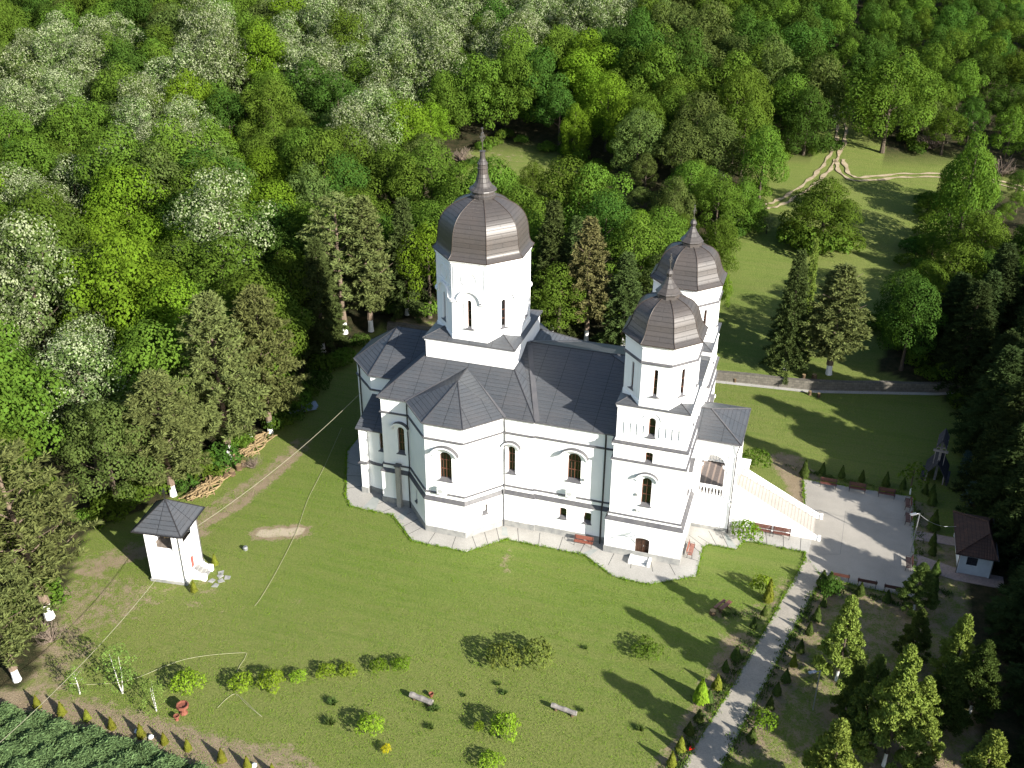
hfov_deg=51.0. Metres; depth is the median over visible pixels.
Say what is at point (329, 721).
iris clump
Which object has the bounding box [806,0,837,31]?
oak tree
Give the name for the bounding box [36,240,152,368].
elm tree
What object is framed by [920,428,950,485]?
wayside shrine
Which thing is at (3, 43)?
maple tree
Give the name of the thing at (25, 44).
locust tree
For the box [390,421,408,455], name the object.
window
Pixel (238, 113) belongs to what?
oak tree
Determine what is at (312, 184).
elm tree
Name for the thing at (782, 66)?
oak tree
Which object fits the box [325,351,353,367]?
undergrowth bush
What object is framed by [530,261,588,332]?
maple tree
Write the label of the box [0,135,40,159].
lime tree
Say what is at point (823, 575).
thuja
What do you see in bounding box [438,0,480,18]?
locust tree
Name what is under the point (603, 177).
broadleaf tree
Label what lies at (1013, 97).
oak tree
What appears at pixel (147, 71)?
locust tree
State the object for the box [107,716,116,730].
thuja
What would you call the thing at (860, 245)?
undergrowth bush
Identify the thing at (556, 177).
broadleaf tree
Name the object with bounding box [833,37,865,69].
broadleaf tree
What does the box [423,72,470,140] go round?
broadleaf tree
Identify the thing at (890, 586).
garden bench
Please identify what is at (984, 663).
garden conifer
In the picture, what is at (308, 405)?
undergrowth bush
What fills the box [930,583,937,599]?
thuja
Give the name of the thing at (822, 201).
broadleaf tree
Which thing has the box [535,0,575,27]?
locust tree
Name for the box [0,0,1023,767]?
lawn
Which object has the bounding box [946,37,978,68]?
oak tree
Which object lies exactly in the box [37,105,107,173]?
broadleaf tree
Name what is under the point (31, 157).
elm tree
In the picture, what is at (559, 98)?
oak tree
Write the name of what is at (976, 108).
oak tree
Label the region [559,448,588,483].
window
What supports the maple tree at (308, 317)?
on the lawn at (758, 278)
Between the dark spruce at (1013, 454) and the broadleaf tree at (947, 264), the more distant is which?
the broadleaf tree at (947, 264)
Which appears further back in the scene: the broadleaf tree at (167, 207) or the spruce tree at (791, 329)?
the broadleaf tree at (167, 207)
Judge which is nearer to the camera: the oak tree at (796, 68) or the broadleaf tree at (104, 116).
the broadleaf tree at (104, 116)
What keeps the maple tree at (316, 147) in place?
on the lawn at (758, 278)
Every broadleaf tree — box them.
[0,0,26,58]
[0,14,44,53]
[0,104,44,151]
[0,132,80,206]
[0,143,19,189]
[0,190,101,344]
[0,198,38,310]
[0,314,39,378]
[0,337,71,490]
[1,1,32,39]
[19,180,84,288]
[31,116,83,154]
[36,1,85,50]
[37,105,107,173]
[43,94,125,157]
[43,139,80,199]
[51,217,97,297]
[55,0,92,24]
[60,149,97,195]
[71,121,167,233]
[78,0,125,38]
[83,0,127,20]
[86,0,124,33]
[87,133,125,163]
[88,30,130,64]
[126,1,152,39]
[134,22,186,62]
[134,36,182,71]
[139,233,229,296]
[145,188,244,264]
[153,152,262,241]
[165,0,200,8]
[167,10,197,45]
[170,233,298,316]
[195,78,242,130]
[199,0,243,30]
[201,89,247,140]
[212,266,308,382]
[224,9,261,64]
[245,36,289,83]
[262,247,324,336]
[269,200,348,276]
[271,6,309,45]
[271,132,308,181]
[276,125,328,195]
[287,113,317,142]
[311,123,374,207]
[323,5,368,68]
[334,39,378,78]
[340,186,393,235]
[342,56,389,91]
[365,86,412,150]
[365,140,424,207]
[375,215,426,274]
[381,51,425,96]
[402,137,469,213]
[410,200,445,284]
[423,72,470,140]
[433,177,473,220]
[441,46,477,79]
[446,51,509,129]
[455,154,523,201]
[457,13,496,60]
[491,48,540,124]
[501,183,548,230]
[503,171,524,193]
[516,34,543,58]
[516,161,549,201]
[525,154,603,237]
[525,209,548,295]
[529,220,543,279]
[555,24,586,69]
[557,162,635,246]
[558,102,592,159]
[626,91,667,169]
[628,0,669,25]
[632,39,686,101]
[632,204,687,264]
[647,175,698,228]
[650,74,701,126]
[651,85,707,156]
[659,60,722,108]
[660,213,703,239]
[665,159,717,216]
[670,158,715,211]
[691,171,747,233]
[693,0,724,27]
[702,216,741,271]
[704,3,736,50]
[706,0,744,21]
[713,180,768,233]
[719,0,748,11]
[720,42,779,87]
[730,0,779,12]
[737,123,789,198]
[743,6,774,41]
[746,14,780,46]
[760,1,817,35]
[763,72,820,142]
[775,0,805,16]
[778,175,864,254]
[780,85,837,155]
[800,0,840,21]
[821,0,855,43]
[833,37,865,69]
[837,45,946,152]
[853,81,882,117]
[868,9,905,45]
[887,0,915,27]
[890,81,923,116]
[902,259,949,319]
[905,0,938,25]
[907,69,951,110]
[911,18,934,46]
[912,8,931,40]
[917,42,951,88]
[923,109,971,155]
[926,131,1002,250]
[928,240,988,301]
[933,28,977,71]
[933,81,958,114]
[935,177,971,223]
[936,150,1004,219]
[945,58,989,110]
[946,10,965,32]
[961,15,990,50]
[976,35,1009,81]
[986,16,1013,45]
[986,103,1023,167]
[989,48,1023,89]
[994,203,1016,222]
[996,0,1023,18]
[1005,19,1023,50]
[1008,95,1023,120]
[1017,255,1023,279]
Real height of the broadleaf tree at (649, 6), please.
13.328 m
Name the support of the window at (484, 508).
in the church
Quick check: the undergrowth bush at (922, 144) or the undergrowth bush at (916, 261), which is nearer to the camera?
the undergrowth bush at (916, 261)
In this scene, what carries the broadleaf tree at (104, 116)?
on the lawn at (758, 278)
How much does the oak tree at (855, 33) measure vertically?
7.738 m
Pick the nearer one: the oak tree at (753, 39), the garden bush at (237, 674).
the garden bush at (237, 674)
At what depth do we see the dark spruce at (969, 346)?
130.25 m
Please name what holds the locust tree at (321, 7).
on the lawn at (758, 278)
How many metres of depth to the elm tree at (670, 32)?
221.09 m
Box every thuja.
[32,695,41,708]
[57,701,67,717]
[83,708,91,721]
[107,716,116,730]
[136,723,146,739]
[160,732,168,745]
[183,738,192,752]
[190,580,198,592]
[211,554,219,566]
[217,747,227,763]
[243,755,251,767]
[666,751,676,767]
[675,736,686,752]
[683,721,694,736]
[692,678,709,706]
[693,709,704,722]
[707,688,713,703]
[710,674,721,690]
[721,659,729,672]
[730,645,742,662]
[745,728,757,744]
[749,617,756,629]
[760,605,767,616]
[762,578,774,603]
[765,695,774,710]
[772,682,781,697]
[780,668,790,683]
[789,653,797,667]
[795,638,804,654]
[799,459,809,477]
[805,621,813,636]
[812,605,822,623]
[816,569,826,587]
[818,462,825,474]
[820,596,827,607]
[822,571,835,595]
[838,465,845,478]
[855,581,865,596]
[858,470,865,482]
[881,471,890,487]
[882,590,891,603]
[899,477,906,489]
[921,484,928,494]
[927,484,936,497]
[927,490,937,506]
[927,509,940,532]
[927,541,936,556]
[928,532,936,545]
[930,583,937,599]
[931,559,941,576]
[932,574,939,590]
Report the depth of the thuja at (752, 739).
84.36 m
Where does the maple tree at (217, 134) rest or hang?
on the lawn at (758, 278)
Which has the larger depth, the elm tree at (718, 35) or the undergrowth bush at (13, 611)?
the elm tree at (718, 35)
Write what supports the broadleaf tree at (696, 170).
on the lawn at (758, 278)
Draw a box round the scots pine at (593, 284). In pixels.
[562,215,612,340]
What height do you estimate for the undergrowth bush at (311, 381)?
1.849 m
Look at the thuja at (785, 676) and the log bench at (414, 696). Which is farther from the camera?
the thuja at (785, 676)
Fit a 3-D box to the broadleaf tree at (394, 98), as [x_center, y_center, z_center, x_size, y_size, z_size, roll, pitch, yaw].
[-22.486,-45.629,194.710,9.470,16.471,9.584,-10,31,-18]
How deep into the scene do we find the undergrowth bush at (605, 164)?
197.00 m
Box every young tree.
[721,267,732,306]
[897,461,929,494]
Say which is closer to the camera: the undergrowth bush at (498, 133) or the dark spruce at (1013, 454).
the dark spruce at (1013, 454)
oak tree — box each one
[0,137,43,180]
[0,356,61,461]
[0,412,19,480]
[1,46,37,94]
[4,0,30,21]
[17,0,57,30]
[27,0,62,31]
[101,35,148,80]
[101,48,144,79]
[105,0,142,23]
[111,0,154,41]
[116,21,149,52]
[164,145,264,222]
[197,88,260,153]
[238,198,318,265]
[254,228,303,293]
[277,56,344,122]
[298,120,338,160]
[307,69,367,125]
[307,150,375,212]
[355,212,393,285]
[367,0,398,16]
[447,58,483,111]
[468,0,514,47]
[513,44,569,122]
[524,58,561,110]
[534,87,578,148]
[562,188,640,284]
[575,26,612,60]
[597,26,633,60]
[600,25,618,46]
[607,19,655,79]
[611,18,674,92]
[618,5,649,56]
[625,10,662,31]
[651,24,714,96]
[721,13,770,49]
[726,4,755,45]
[740,19,790,58]
[743,0,785,27]
[765,51,803,79]
[768,63,819,117]
[771,20,830,67]
[772,24,812,53]
[779,0,825,48]
[791,38,837,78]
[793,34,826,58]
[802,1,829,41]
[804,13,838,48]
[804,48,849,106]
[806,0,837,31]
[821,0,856,30]
[832,26,864,57]
[843,42,877,79]
[850,1,885,41]
[850,34,890,82]
[858,0,888,27]
[863,36,891,70]
[863,44,899,86]
[865,13,889,37]
[873,0,908,22]
[873,268,933,347]
[875,274,948,370]
[876,33,897,52]
[885,54,921,96]
[886,13,923,54]
[889,8,919,45]
[904,0,926,14]
[908,0,935,13]
[908,43,943,72]
[922,25,954,65]
[930,4,966,47]
[934,0,965,17]
[936,63,977,102]
[942,0,975,28]
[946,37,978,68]
[952,97,989,147]
[957,0,991,25]
[957,53,988,92]
[959,248,998,283]
[965,0,998,23]
[965,53,1012,98]
[975,11,1014,45]
[977,88,1012,130]
[978,0,1005,20]
[981,28,1017,71]
[992,82,1023,119]
[995,8,1023,35]
[997,224,1023,271]
[999,3,1023,27]
[1005,169,1023,191]
[1009,53,1023,85]
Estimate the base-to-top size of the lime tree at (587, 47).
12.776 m
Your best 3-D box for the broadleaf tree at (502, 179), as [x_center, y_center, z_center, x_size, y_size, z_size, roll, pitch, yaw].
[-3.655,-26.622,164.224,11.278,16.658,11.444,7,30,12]
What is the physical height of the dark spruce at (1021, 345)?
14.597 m
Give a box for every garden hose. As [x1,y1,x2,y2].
[86,653,246,695]
[217,694,261,716]
[256,428,341,603]
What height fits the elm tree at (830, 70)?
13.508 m
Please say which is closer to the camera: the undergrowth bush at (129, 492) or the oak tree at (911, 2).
the undergrowth bush at (129, 492)
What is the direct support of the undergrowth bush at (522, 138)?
on the lawn at (758, 278)
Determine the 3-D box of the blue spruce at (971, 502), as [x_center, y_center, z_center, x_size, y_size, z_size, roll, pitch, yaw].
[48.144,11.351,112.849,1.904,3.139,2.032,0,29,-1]
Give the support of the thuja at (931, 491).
on the lawn at (758, 278)
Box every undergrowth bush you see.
[2,579,52,616]
[13,579,61,616]
[30,577,71,610]
[70,507,102,521]
[83,496,130,529]
[90,488,127,513]
[109,486,143,503]
[114,491,143,511]
[126,477,171,502]
[174,471,200,492]
[175,450,217,476]
[186,450,225,481]
[197,441,243,472]
[220,434,251,447]
[231,432,255,448]
[260,404,305,429]
[262,413,293,429]
[271,379,313,405]
[288,390,312,412]
[300,369,332,389]
[305,353,342,373]
[306,385,319,397]
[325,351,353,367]
[329,347,356,365]
[349,332,369,346]
[384,298,411,313]
[416,299,437,316]
[457,160,471,168]
[464,156,479,165]
[475,141,494,150]
[479,136,503,146]
[494,129,511,137]
[497,128,514,137]
[513,134,528,143]
[537,140,555,150]
[543,145,554,151]
[556,144,576,155]
[570,147,590,161]
[586,157,604,164]
[601,162,612,170]
[723,221,749,235]
[723,224,746,238]
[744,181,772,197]
[766,149,790,161]
[776,221,806,239]
[776,224,815,244]
[789,227,835,255]
[808,148,818,155]
[810,231,852,254]
[819,138,844,150]
[834,232,866,251]
[859,312,880,331]
[889,337,916,350]
[893,252,925,265]
[896,132,916,142]
[897,238,925,253]
[904,349,933,366]
[906,234,934,251]
[907,140,928,149]
[908,145,926,154]
[910,257,932,270]
[911,224,939,234]
[913,194,926,200]
[913,364,940,381]
[917,191,939,199]
[918,213,936,223]
[924,365,945,378]
[935,360,969,381]
[946,388,973,402]
[948,393,971,408]
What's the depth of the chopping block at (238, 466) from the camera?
117.90 m
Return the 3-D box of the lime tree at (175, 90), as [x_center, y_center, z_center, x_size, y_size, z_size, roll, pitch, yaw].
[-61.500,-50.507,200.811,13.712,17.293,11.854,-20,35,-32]
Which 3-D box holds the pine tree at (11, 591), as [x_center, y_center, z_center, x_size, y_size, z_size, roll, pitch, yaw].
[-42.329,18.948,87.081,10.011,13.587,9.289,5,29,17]
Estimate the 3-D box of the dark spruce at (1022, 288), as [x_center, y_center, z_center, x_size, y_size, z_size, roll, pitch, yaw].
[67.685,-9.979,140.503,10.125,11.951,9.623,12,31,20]
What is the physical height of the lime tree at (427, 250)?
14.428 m
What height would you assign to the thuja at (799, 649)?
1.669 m
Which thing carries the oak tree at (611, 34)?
on the lawn at (758, 278)
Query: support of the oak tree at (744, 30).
on the lawn at (758, 278)
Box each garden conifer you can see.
[801,718,864,767]
[811,594,868,689]
[828,658,870,714]
[838,654,892,754]
[850,643,928,767]
[887,675,946,767]
[890,607,932,663]
[895,562,940,618]
[928,613,976,687]
[933,656,970,736]
[959,729,1010,767]
[961,639,1003,725]
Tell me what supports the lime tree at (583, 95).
on the lawn at (758, 278)
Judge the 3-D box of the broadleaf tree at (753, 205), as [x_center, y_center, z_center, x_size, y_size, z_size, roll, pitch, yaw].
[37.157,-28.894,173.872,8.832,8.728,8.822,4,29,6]
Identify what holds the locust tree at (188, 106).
on the lawn at (758, 278)
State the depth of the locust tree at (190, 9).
234.51 m
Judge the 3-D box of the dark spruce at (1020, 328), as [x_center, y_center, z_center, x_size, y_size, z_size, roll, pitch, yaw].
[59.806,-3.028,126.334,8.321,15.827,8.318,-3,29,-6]
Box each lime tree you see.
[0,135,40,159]
[0,169,31,228]
[50,229,183,393]
[68,202,155,258]
[71,220,160,327]
[81,162,172,247]
[105,258,188,376]
[126,214,189,268]
[134,275,215,400]
[147,66,222,142]
[200,127,243,156]
[229,152,261,192]
[235,18,291,97]
[238,180,307,240]
[242,144,291,204]
[249,64,294,100]
[256,177,302,209]
[266,0,318,38]
[373,98,438,158]
[392,220,437,318]
[412,101,454,142]
[430,170,456,205]
[547,48,608,115]
[554,50,587,99]
[558,27,614,77]
[572,66,617,123]
[573,42,633,94]
[582,70,632,151]
[600,98,649,157]
[623,208,653,247]
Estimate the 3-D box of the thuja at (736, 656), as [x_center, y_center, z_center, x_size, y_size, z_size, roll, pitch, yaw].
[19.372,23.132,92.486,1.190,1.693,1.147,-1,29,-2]
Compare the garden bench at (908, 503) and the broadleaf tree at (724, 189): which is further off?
the broadleaf tree at (724, 189)
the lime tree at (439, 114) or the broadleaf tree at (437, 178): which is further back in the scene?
the lime tree at (439, 114)
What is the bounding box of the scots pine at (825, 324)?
[800,262,875,375]
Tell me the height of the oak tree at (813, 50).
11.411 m
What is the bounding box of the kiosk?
[953,510,998,578]
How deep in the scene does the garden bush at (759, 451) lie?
117.95 m
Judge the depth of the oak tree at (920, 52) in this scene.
230.93 m
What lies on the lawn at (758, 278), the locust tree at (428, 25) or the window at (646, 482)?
the locust tree at (428, 25)
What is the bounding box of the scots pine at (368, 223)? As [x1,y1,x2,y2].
[336,194,400,331]
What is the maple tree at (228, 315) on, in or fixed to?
on the lawn at (758, 278)
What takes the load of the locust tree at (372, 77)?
on the lawn at (758, 278)
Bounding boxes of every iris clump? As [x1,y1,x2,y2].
[323,714,336,725]
[326,695,338,705]
[426,722,434,729]
[429,702,439,711]
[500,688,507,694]
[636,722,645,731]
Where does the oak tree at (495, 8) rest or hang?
on the lawn at (758, 278)
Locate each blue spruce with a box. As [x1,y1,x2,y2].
[958,449,973,473]
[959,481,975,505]
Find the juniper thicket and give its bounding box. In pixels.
[0,701,208,767]
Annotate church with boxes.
[353,128,822,567]
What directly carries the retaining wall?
on the lawn at (758, 278)
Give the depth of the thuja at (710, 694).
87.99 m
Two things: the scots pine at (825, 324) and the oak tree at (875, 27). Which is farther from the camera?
the oak tree at (875, 27)
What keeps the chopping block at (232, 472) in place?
on the lawn at (758, 278)
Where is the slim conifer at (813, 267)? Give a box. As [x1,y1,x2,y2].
[794,236,818,349]
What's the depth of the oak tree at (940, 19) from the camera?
242.21 m
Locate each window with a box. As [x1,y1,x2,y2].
[379,434,383,451]
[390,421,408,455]
[429,445,458,482]
[464,301,474,330]
[482,504,488,515]
[499,299,509,329]
[501,441,520,474]
[558,508,566,520]
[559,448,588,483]
[582,512,590,524]
[627,362,633,390]
[635,472,658,507]
[645,452,652,463]
[646,418,655,439]
[649,370,658,398]
[678,369,686,397]
[687,458,696,495]
[709,394,715,401]
[966,557,977,565]
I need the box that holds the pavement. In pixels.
[347,438,814,583]
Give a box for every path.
[683,558,820,767]
[914,530,954,545]
[914,554,1003,587]
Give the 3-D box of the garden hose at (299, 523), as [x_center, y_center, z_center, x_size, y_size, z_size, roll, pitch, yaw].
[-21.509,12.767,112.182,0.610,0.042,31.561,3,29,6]
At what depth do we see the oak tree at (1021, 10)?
260.94 m
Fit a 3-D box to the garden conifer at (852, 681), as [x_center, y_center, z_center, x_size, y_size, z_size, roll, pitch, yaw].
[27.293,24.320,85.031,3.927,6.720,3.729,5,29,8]
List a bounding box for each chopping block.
[222,470,228,477]
[229,469,235,476]
[235,463,241,470]
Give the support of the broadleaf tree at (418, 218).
on the lawn at (758, 278)
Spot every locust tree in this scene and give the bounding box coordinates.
[0,44,63,112]
[0,77,51,136]
[0,78,40,136]
[0,162,64,217]
[0,175,56,291]
[0,208,96,378]
[0,231,28,340]
[0,239,44,328]
[0,298,64,425]
[5,27,46,62]
[7,31,44,63]
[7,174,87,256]
[14,86,54,133]
[16,65,57,122]
[19,331,134,468]
[22,67,63,118]
[29,20,83,84]
[29,29,74,70]
[36,19,88,72]
[36,65,91,133]
[40,10,82,48]
[40,151,104,217]
[47,313,138,434]
[51,56,100,114]
[56,89,86,116]
[58,34,112,87]
[62,36,117,97]
[72,12,114,58]
[80,17,122,68]
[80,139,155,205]
[92,12,148,60]
[107,94,168,160]
[108,71,167,143]
[117,70,170,119]
[126,119,176,154]
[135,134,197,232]
[139,55,183,94]
[158,41,212,102]
[158,93,224,142]
[162,166,276,283]
[164,32,214,82]
[164,54,211,88]
[168,116,221,162]
[176,0,214,49]
[182,1,232,63]
[183,34,244,95]
[190,0,237,63]
[192,10,246,60]
[197,14,262,88]
[205,26,244,84]
[262,0,299,21]
[268,44,299,76]
[269,31,303,61]
[272,10,306,50]
[273,43,344,106]
[292,0,334,35]
[293,48,346,105]
[294,3,327,49]
[295,70,320,111]
[297,35,349,71]
[299,48,339,75]
[301,0,349,50]
[303,19,344,55]
[312,67,351,121]
[318,0,366,18]
[321,0,359,33]
[326,95,394,173]
[328,6,385,57]
[332,40,387,88]
[343,80,407,165]
[346,0,395,30]
[350,72,404,124]
[356,0,396,40]
[356,92,396,140]
[364,26,389,62]
[365,15,397,54]
[369,32,423,91]
[370,32,438,110]
[381,75,423,124]
[383,18,421,74]
[385,0,417,26]
[386,0,429,53]
[396,0,436,44]
[408,13,440,61]
[411,0,444,28]
[411,19,467,82]
[412,11,461,70]
[415,33,468,97]
[419,0,471,31]
[430,19,467,49]
[434,6,469,47]
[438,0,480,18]
[446,0,490,32]
[448,11,479,56]
[465,0,513,34]
[466,33,496,67]
[467,10,508,60]
[478,39,508,86]
[491,7,545,54]
[492,11,543,67]
[499,0,537,9]
[514,0,553,30]
[517,5,542,26]
[525,13,551,43]
[534,0,571,33]
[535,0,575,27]
[556,0,601,43]
[563,0,600,34]
[572,0,627,42]
[584,1,619,40]
[590,1,628,33]
[601,0,645,33]
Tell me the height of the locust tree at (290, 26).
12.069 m
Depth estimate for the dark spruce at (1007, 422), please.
110.84 m
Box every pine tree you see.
[0,437,103,620]
[0,549,61,682]
[113,367,216,496]
[169,290,272,458]
[228,283,311,433]
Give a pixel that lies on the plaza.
(867, 535)
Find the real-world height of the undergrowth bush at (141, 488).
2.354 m
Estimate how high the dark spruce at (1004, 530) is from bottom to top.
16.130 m
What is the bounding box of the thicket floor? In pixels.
[0,712,189,767]
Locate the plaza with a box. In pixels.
[804,479,914,596]
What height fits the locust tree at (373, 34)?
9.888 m
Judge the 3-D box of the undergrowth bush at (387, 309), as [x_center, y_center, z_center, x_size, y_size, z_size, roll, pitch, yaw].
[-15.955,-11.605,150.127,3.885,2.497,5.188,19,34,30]
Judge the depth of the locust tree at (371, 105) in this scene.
199.04 m
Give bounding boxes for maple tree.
[0,0,16,38]
[0,39,20,61]
[0,424,56,562]
[90,59,156,120]
[101,318,214,448]
[133,113,207,183]
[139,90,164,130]
[139,280,227,354]
[142,40,190,93]
[148,0,180,26]
[168,305,289,426]
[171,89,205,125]
[176,3,195,23]
[186,114,241,159]
[196,201,273,282]
[231,0,273,20]
[236,77,309,140]
[237,117,299,180]
[238,14,291,69]
[239,133,289,186]
[243,69,302,141]
[247,286,315,354]
[289,127,354,198]
[296,197,347,276]
[351,149,419,215]
[380,155,437,220]
[390,198,441,233]
[416,68,468,126]
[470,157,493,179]
[482,51,538,114]
[493,23,535,97]
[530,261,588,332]
[536,23,577,73]
[542,25,576,73]
[544,213,571,259]
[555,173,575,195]
[557,0,574,18]
[603,209,666,307]
[607,46,651,90]
[610,74,652,110]
[612,90,672,141]
[637,226,686,283]
[649,22,679,66]
[704,48,760,111]
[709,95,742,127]
[713,66,765,161]
[718,102,772,176]
[721,64,774,129]
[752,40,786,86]
[949,211,1011,278]
[1007,191,1023,212]
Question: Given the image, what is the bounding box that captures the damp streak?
[364,497,735,555]
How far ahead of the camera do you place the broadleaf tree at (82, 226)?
141.57 m
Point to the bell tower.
(174, 522)
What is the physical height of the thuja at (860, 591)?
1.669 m
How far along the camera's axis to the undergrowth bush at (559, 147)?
202.78 m
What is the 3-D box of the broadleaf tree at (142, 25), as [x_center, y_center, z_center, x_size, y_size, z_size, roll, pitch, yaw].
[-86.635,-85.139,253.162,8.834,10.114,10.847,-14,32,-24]
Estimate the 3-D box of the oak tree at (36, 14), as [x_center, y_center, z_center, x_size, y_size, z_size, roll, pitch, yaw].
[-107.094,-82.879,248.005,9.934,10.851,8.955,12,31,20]
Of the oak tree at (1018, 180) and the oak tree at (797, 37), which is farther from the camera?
the oak tree at (797, 37)
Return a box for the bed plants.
[660,464,952,767]
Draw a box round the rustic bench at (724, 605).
[713,599,731,613]
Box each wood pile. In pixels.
[178,468,235,500]
[232,431,277,457]
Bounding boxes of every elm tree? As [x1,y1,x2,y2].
[0,60,24,86]
[6,143,66,183]
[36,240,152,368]
[45,0,81,42]
[52,393,164,503]
[87,70,125,124]
[93,99,135,144]
[124,139,200,242]
[136,2,182,40]
[146,2,195,54]
[149,0,186,8]
[205,145,257,213]
[244,0,280,22]
[275,107,317,135]
[285,160,337,221]
[316,108,356,153]
[402,132,446,193]
[609,107,665,185]
[623,186,658,212]
[630,151,659,192]
[634,0,672,22]
[638,252,663,300]
[644,29,687,84]
[649,1,687,36]
[653,119,713,176]
[656,0,681,28]
[667,0,702,26]
[670,3,705,27]
[670,90,728,158]
[671,14,692,33]
[677,0,738,55]
[678,39,732,92]
[679,110,743,178]
[683,25,711,61]
[712,33,743,74]
[718,34,752,82]
[747,34,802,110]
[790,53,850,125]
[876,87,912,128]
[914,100,951,130]
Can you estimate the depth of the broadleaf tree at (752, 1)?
255.64 m
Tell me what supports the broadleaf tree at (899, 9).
on the lawn at (758, 278)
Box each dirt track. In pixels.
[766,105,847,208]
[833,159,1023,189]
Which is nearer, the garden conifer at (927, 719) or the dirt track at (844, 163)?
the garden conifer at (927, 719)
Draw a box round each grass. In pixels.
[343,435,918,766]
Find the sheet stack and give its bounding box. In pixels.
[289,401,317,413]
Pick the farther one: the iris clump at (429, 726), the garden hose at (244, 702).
the garden hose at (244, 702)
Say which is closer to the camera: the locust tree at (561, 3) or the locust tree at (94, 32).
the locust tree at (94, 32)
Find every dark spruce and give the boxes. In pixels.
[906,271,975,362]
[918,279,998,391]
[947,344,1023,456]
[947,377,1023,501]
[949,330,1021,417]
[951,269,1007,385]
[954,422,1023,524]
[970,338,1023,459]
[980,562,1023,654]
[981,252,1023,350]
[982,243,1022,328]
[985,450,1023,577]
[993,302,1023,362]
[999,567,1021,595]
[1006,729,1023,767]
[1007,298,1023,330]
[1011,308,1023,341]
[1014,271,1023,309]
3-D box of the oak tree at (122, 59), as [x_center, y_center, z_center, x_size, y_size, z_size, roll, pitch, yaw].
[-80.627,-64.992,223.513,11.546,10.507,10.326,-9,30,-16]
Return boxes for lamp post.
[808,670,820,709]
[910,512,919,552]
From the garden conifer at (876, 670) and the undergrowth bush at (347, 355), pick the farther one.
the undergrowth bush at (347, 355)
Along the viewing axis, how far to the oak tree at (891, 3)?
266.79 m
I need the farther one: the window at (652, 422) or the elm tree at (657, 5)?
the elm tree at (657, 5)
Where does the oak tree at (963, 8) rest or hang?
on the lawn at (758, 278)
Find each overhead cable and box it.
[3,546,181,739]
[192,405,347,529]
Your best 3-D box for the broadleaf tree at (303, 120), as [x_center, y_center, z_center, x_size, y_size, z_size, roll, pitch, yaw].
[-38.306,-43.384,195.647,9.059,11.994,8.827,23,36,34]
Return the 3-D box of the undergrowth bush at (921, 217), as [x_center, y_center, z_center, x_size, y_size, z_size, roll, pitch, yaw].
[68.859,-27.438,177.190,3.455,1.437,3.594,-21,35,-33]
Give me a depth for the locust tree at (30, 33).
232.73 m
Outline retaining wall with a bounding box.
[387,321,963,394]
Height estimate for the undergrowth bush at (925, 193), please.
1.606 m
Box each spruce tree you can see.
[294,236,354,365]
[379,197,434,323]
[530,200,585,336]
[566,215,593,328]
[590,251,642,345]
[758,249,813,384]
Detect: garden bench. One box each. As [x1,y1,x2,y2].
[574,534,593,544]
[686,539,694,554]
[754,522,771,535]
[773,526,790,537]
[820,477,837,489]
[834,573,849,580]
[849,481,866,493]
[858,578,877,588]
[878,487,895,497]
[884,583,903,589]
[904,495,912,510]
[905,510,912,522]
[905,554,913,571]
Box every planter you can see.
[173,713,179,720]
[176,700,188,715]
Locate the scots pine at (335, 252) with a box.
[294,190,390,334]
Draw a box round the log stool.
[709,608,715,615]
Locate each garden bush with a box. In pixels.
[168,667,206,695]
[226,670,253,693]
[254,668,285,694]
[288,669,306,683]
[315,663,336,678]
[337,661,357,677]
[354,711,384,736]
[369,657,388,672]
[380,743,391,753]
[390,655,410,671]
[473,719,484,731]
[477,749,506,767]
[485,639,521,671]
[488,710,521,741]
[517,636,554,670]
[630,634,663,660]
[731,518,763,542]
[742,447,772,468]
[749,573,774,594]
[750,706,779,733]
[819,578,844,597]
[825,575,842,591]
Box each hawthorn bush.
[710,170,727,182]
[759,215,775,233]
[912,194,940,217]
[916,231,947,261]
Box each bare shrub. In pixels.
[31,618,67,646]
[241,455,262,468]
[450,146,472,162]
[917,133,949,148]
[948,108,994,132]
[991,154,1017,176]
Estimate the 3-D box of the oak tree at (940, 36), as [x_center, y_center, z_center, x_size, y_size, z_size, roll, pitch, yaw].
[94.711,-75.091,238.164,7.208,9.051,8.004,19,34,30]
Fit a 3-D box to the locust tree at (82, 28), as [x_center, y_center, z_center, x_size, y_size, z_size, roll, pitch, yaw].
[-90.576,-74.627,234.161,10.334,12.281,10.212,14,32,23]
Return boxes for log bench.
[409,692,433,705]
[551,703,576,716]
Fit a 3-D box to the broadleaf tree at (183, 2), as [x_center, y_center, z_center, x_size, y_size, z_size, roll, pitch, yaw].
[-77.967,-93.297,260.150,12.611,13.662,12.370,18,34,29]
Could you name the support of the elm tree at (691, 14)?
on the lawn at (758, 278)
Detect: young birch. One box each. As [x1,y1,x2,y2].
[63,664,90,694]
[93,641,138,693]
[138,676,166,715]
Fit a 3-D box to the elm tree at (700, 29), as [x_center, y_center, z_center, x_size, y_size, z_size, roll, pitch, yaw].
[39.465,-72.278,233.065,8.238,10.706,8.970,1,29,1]
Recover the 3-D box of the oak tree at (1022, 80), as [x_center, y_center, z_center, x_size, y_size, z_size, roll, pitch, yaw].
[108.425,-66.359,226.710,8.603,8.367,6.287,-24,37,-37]
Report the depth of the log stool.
97.65 m
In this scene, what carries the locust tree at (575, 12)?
on the lawn at (758, 278)
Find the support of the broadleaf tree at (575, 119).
on the lawn at (758, 278)
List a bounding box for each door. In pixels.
[190,555,193,567]
[635,538,648,552]
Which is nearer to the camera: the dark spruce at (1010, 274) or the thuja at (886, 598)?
the thuja at (886, 598)
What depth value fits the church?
104.71 m
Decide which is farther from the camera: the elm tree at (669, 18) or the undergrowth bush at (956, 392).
the elm tree at (669, 18)
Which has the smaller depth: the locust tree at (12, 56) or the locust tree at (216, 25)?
the locust tree at (12, 56)
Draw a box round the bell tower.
[131,488,213,585]

